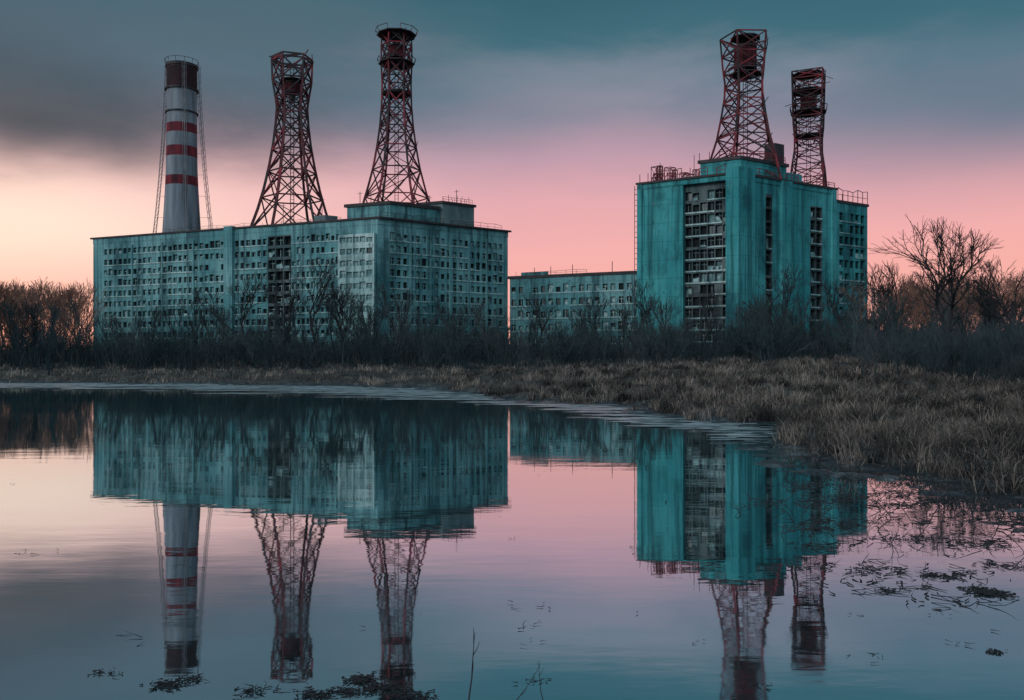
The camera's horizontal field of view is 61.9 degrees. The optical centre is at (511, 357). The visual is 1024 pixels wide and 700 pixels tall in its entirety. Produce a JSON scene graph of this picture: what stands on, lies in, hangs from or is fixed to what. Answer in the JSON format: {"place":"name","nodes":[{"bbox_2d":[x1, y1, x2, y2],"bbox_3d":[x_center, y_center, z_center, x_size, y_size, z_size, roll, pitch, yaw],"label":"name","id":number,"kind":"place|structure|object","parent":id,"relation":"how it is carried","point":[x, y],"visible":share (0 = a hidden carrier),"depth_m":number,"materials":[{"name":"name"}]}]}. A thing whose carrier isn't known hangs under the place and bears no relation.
{"place":"outdoors","nodes":[
{"label":"outdoors","id":0,"kind":"place"},
{"bbox_2d":[0,386,1023,699],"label":"pond water","id":1,"kind":"structure","parent":0,"point":[224,544],"depth_m":10.46,"materials":[{"name":"blue liquid"}]},
{"bbox_2d":[0,383,777,443],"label":"ice patches","id":2,"kind":"object","parent":1,"relation":"on","point":[415,394],"visible":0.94,"depth_m":57.26,"materials":[{"name":"grey ice"}]},
{"bbox_2d":[468,627,479,699],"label":"dead branch","id":3,"kind":"object","parent":1,"relation":"in","point":[472,664],"visible":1,"depth_m":6.23,"materials":[{"name":"brown plant"}]},
{"bbox_2d":[10,443,1023,699],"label":"floating debris","id":4,"kind":"object","parent":1,"relation":"on","point":[382,687],"visible":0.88,"depth_m":10.20,"materials":[{"name":"black plant"}]},
{"bbox_2d":[516,669,537,699],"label":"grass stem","id":5,"kind":"object","parent":1,"relation":"in","point":[526,687],"visible":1,"depth_m":6.14,"materials":[{"name":"brown plant"}]},
{"bbox_2d":[538,664,542,699],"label":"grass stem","id":6,"kind":"object","parent":1,"relation":"in","point":[540,683],"visible":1,"depth_m":6.25,"materials":[{"name":"brown plant"}]},
{"bbox_2d":[0,354,1023,532],"bbox_3d":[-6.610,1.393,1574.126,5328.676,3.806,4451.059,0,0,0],"label":"ground","id":7,"kind":"structure","parent":0,"point":[391,383],"depth_m":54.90,"materials":[{"name":"brown plant"}]},
{"bbox_2d":[16,298,57,363],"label":"bare tree","id":8,"kind":"object","parent":7,"relation":"on","point":[26,317],"visible":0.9,"depth_m":108.33,"materials":[{"name":"brown plant"}]},
{"bbox_2d":[176,289,213,345],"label":"bare tree","id":9,"kind":"object","parent":7,"relation":"on","point":[191,322],"visible":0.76,"depth_m":125.88,"materials":[{"name":"brown plant"}]},
{"bbox_2d":[192,270,276,342],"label":"bare tree","id":10,"kind":"object","parent":7,"relation":"on","point":[243,299],"visible":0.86,"depth_m":127.40,"materials":[{"name":"brown plant"}]},
{"bbox_2d":[9,324,509,349],"bbox_3d":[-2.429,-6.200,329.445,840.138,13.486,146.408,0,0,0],"label":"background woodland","id":11,"kind":"object","parent":7,"relation":"on","point":[92,333],"depth_m":308.75,"materials":[{"name":"brown plant"}]},
{"bbox_2d":[258,274,310,341],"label":"bare tree","id":12,"kind":"object","parent":7,"relation":"on","point":[291,305],"visible":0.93,"depth_m":123.88,"materials":[{"name":"brown plant"}]},
{"bbox_2d":[93,224,507,352],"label":"walls","id":13,"kind":"structure","parent":7,"relation":"on","point":[380,256],"depth_m":195.21,"materials":[{"name":"teal paint"}]},
{"bbox_2d":[153,55,212,232],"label":"striped chimney","id":14,"kind":"object","parent":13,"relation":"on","point":[181,211],"visible":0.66,"depth_m":236.53,"materials":[{"name":"concrete"}]},
{"bbox_2d":[90,216,511,243],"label":"roof","id":15,"kind":"structure","parent":13,"relation":"on","point":[339,223],"depth_m":193.44,"materials":[{"name":"concrete"}]},
{"bbox_2d":[250,50,327,225],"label":"lattice tower","id":16,"kind":"structure","parent":15,"relation":"on","point":[292,86],"depth_m":203.38,"materials":[{"name":"metal"}]},
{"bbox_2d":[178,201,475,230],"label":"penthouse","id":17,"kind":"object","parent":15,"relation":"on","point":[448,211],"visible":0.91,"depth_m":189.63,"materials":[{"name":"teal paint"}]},
{"bbox_2d":[362,23,428,202],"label":"lattice tower","id":18,"kind":"structure","parent":17,"relation":"on","point":[400,38],"depth_m":198.65,"materials":[{"name":"metal"}]},
{"bbox_2d":[104,232,501,346],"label":"windows","id":19,"kind":"structure","parent":13,"relation":"attached to","point":[342,273],"depth_m":193.75,"materials":[{"name":"black glass"}]},
{"bbox_2d":[168,188,500,231],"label":"roof railings","id":20,"kind":"object","parent":13,"relation":"on","point":[370,214],"visible":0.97,"depth_m":193.60,"materials":[{"name":"black metal"}]},
{"bbox_2d":[289,254,344,344],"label":"bare tree","id":21,"kind":"object","parent":7,"relation":"on","point":[318,299],"visible":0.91,"depth_m":124.81,"materials":[{"name":"brown plant"}]},
{"bbox_2d":[319,282,367,339],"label":"bare tree","id":22,"kind":"object","parent":7,"relation":"on","point":[340,312],"visible":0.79,"depth_m":116.11,"materials":[{"name":"brown plant"}]},
{"bbox_2d":[373,280,417,341],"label":"bare tree","id":23,"kind":"object","parent":7,"relation":"on","point":[396,304],"visible":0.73,"depth_m":124.55,"materials":[{"name":"brown plant"}]},
{"bbox_2d":[0,325,916,372],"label":"undergrowth","id":24,"kind":"object","parent":7,"relation":"on","point":[626,354],"visible":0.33,"depth_m":99.86,"materials":[{"name":"brown plant"}]},
{"bbox_2d":[469,296,511,347],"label":"bare tree","id":25,"kind":"object","parent":7,"relation":"on","point":[493,319],"visible":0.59,"depth_m":118.58,"materials":[{"name":"brown plant"}]},
{"bbox_2d":[0,282,1023,375],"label":"shrub thicket","id":26,"kind":"object","parent":7,"relation":"on","point":[869,334],"visible":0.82,"depth_m":98.72,"materials":[{"name":"brown plant"}]},
{"bbox_2d":[0,268,1023,345],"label":"distant trees","id":27,"kind":"object","parent":7,"relation":"on","point":[19,294],"visible":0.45,"depth_m":176.23,"materials":[{"name":"brown plant"}]},
{"bbox_2d":[511,292,558,348],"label":"bare tree","id":28,"kind":"object","parent":7,"relation":"on","point":[538,310],"visible":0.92,"depth_m":119.70,"materials":[{"name":"brown plant"}]},
{"bbox_2d":[508,271,636,347],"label":"low building","id":29,"kind":"structure","parent":7,"relation":"on","point":[529,282],"depth_m":194.66,"materials":[{"name":"teal paint"}]},
{"bbox_2d":[526,261,612,274],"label":"roof railings","id":30,"kind":"object","parent":29,"relation":"on","point":[534,273],"visible":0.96,"depth_m":196.19,"materials":[{"name":"metal"}]},
{"bbox_2d":[511,281,636,342],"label":"windows","id":31,"kind":"structure","parent":29,"relation":"attached to","point":[566,289],"depth_m":195.19,"materials":[{"name":"black glass"}]},
{"bbox_2d":[570,293,611,350],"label":"bare tree","id":32,"kind":"object","parent":7,"relation":"on","point":[592,303],"visible":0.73,"depth_m":114.49,"materials":[{"name":"brown plant"}]},
{"bbox_2d":[626,279,662,344],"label":"bare tree","id":33,"kind":"object","parent":7,"relation":"on","point":[640,304],"visible":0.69,"depth_m":114.30,"materials":[{"name":"brown plant"}]},
{"bbox_2d":[692,290,725,343],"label":"bare tree","id":34,"kind":"object","parent":7,"relation":"on","point":[716,309],"visible":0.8,"depth_m":119.97,"materials":[{"name":"brown plant"}]},
{"bbox_2d":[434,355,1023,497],"bbox_3d":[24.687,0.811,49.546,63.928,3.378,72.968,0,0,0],"label":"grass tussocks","id":35,"kind":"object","parent":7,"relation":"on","point":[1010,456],"depth_m":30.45,"materials":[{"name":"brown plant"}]},
{"bbox_2d":[449,436,1023,589],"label":"dead reeds","id":36,"kind":"object","parent":7,"relation":"on","point":[920,490],"visible":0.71,"depth_m":14.74,"materials":[{"name":"brown plant"}]},
{"bbox_2d":[634,143,868,347],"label":"concrete tower block","id":37,"kind":"structure","parent":7,"relation":"on","point":[732,229],"depth_m":155.98,"materials":[{"name":"teal paint"}]},
{"bbox_2d":[710,29,781,178],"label":"lattice tower","id":38,"kind":"structure","parent":37,"relation":"on","point":[746,64],"depth_m":160.15,"materials":[{"name":"metal"}]},
{"bbox_2d":[686,189,863,347],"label":"windows","id":39,"kind":"structure","parent":37,"relation":"in","point":[718,217],"depth_m":155.15,"materials":[{"name":"black glass"}]},
{"bbox_2d":[787,67,832,185],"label":"lattice tower","id":40,"kind":"structure","parent":37,"relation":"on","point":[808,100],"depth_m":168.58,"materials":[{"name":"metal"}]},
{"bbox_2d":[741,297,781,346],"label":"bare tree","id":41,"kind":"object","parent":7,"relation":"on","point":[757,310],"visible":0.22,"depth_m":108.91,"materials":[{"name":"brown plant"}]},
{"bbox_2d":[735,263,810,344],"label":"bare tree","id":42,"kind":"object","parent":7,"relation":"on","point":[784,291],"visible":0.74,"depth_m":111.82,"materials":[{"name":"brown plant"}]},
{"bbox_2d":[806,273,875,352],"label":"bare tree","id":43,"kind":"object","parent":7,"relation":"on","point":[829,300],"visible":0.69,"depth_m":119.23,"materials":[{"name":"brown plant"}]},
{"bbox_2d":[856,260,918,335],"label":"bare tree","id":44,"kind":"object","parent":7,"relation":"on","point":[889,291],"visible":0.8,"depth_m":130.26,"materials":[{"name":"brown plant"}]},
{"bbox_2d":[868,214,1003,341],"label":"bare tree","id":45,"kind":"object","parent":7,"relation":"on","point":[950,276],"visible":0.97,"depth_m":72.47,"materials":[{"name":"brown plant"}]},
{"bbox_2d":[863,328,1023,383],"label":"bramble undergrowth","id":46,"kind":"object","parent":7,"relation":"on","point":[990,366],"visible":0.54,"depth_m":44.85,"materials":[{"name":"brown plant"}]},
{"bbox_2d":[946,304,999,341],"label":"tree","id":47,"kind":"object","parent":7,"relation":"on","point":[957,307],"visible":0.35,"depth_m":89.92,"materials":[{"name":"brown plant"}]},
{"bbox_2d":[951,255,1023,338],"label":"bare tree","id":48,"kind":"object","parent":7,"relation":"on","point":[990,276],"visible":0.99,"depth_m":66.82,"materials":[{"name":"brown plant"}]},
{"bbox_2d":[968,284,1022,332],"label":"bare tree","id":49,"kind":"object","parent":7,"relation":"on","point":[986,313],"visible":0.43,"depth_m":78.37,"materials":[{"name":"brown plant"}]},
{"bbox_2d":[0,0,1023,345],"label":"sky","id":50,"kind":"structure","parent":0,"point":[546,116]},
{"bbox_2d":[920,475,939,504],"bbox_3d":[7.122,2.291,14.486,0.404,0.629,0.052,0,0,0],"label":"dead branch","id":51,"kind":"object","parent":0,"point":[930,490],"visible":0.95,"depth_m":14.47,"materials":[{"name":"brown wood"}]},
{"bbox_2d":[983,472,1003,513],"bbox_3d":[7.707,2.218,13.627,0.120,0.773,0.333,0,0,-42],"label":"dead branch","id":52,"kind":"object","parent":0,"point":[995,496],"visible":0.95,"depth_m":13.61,"materials":[{"name":"brown wood"}]}
]}

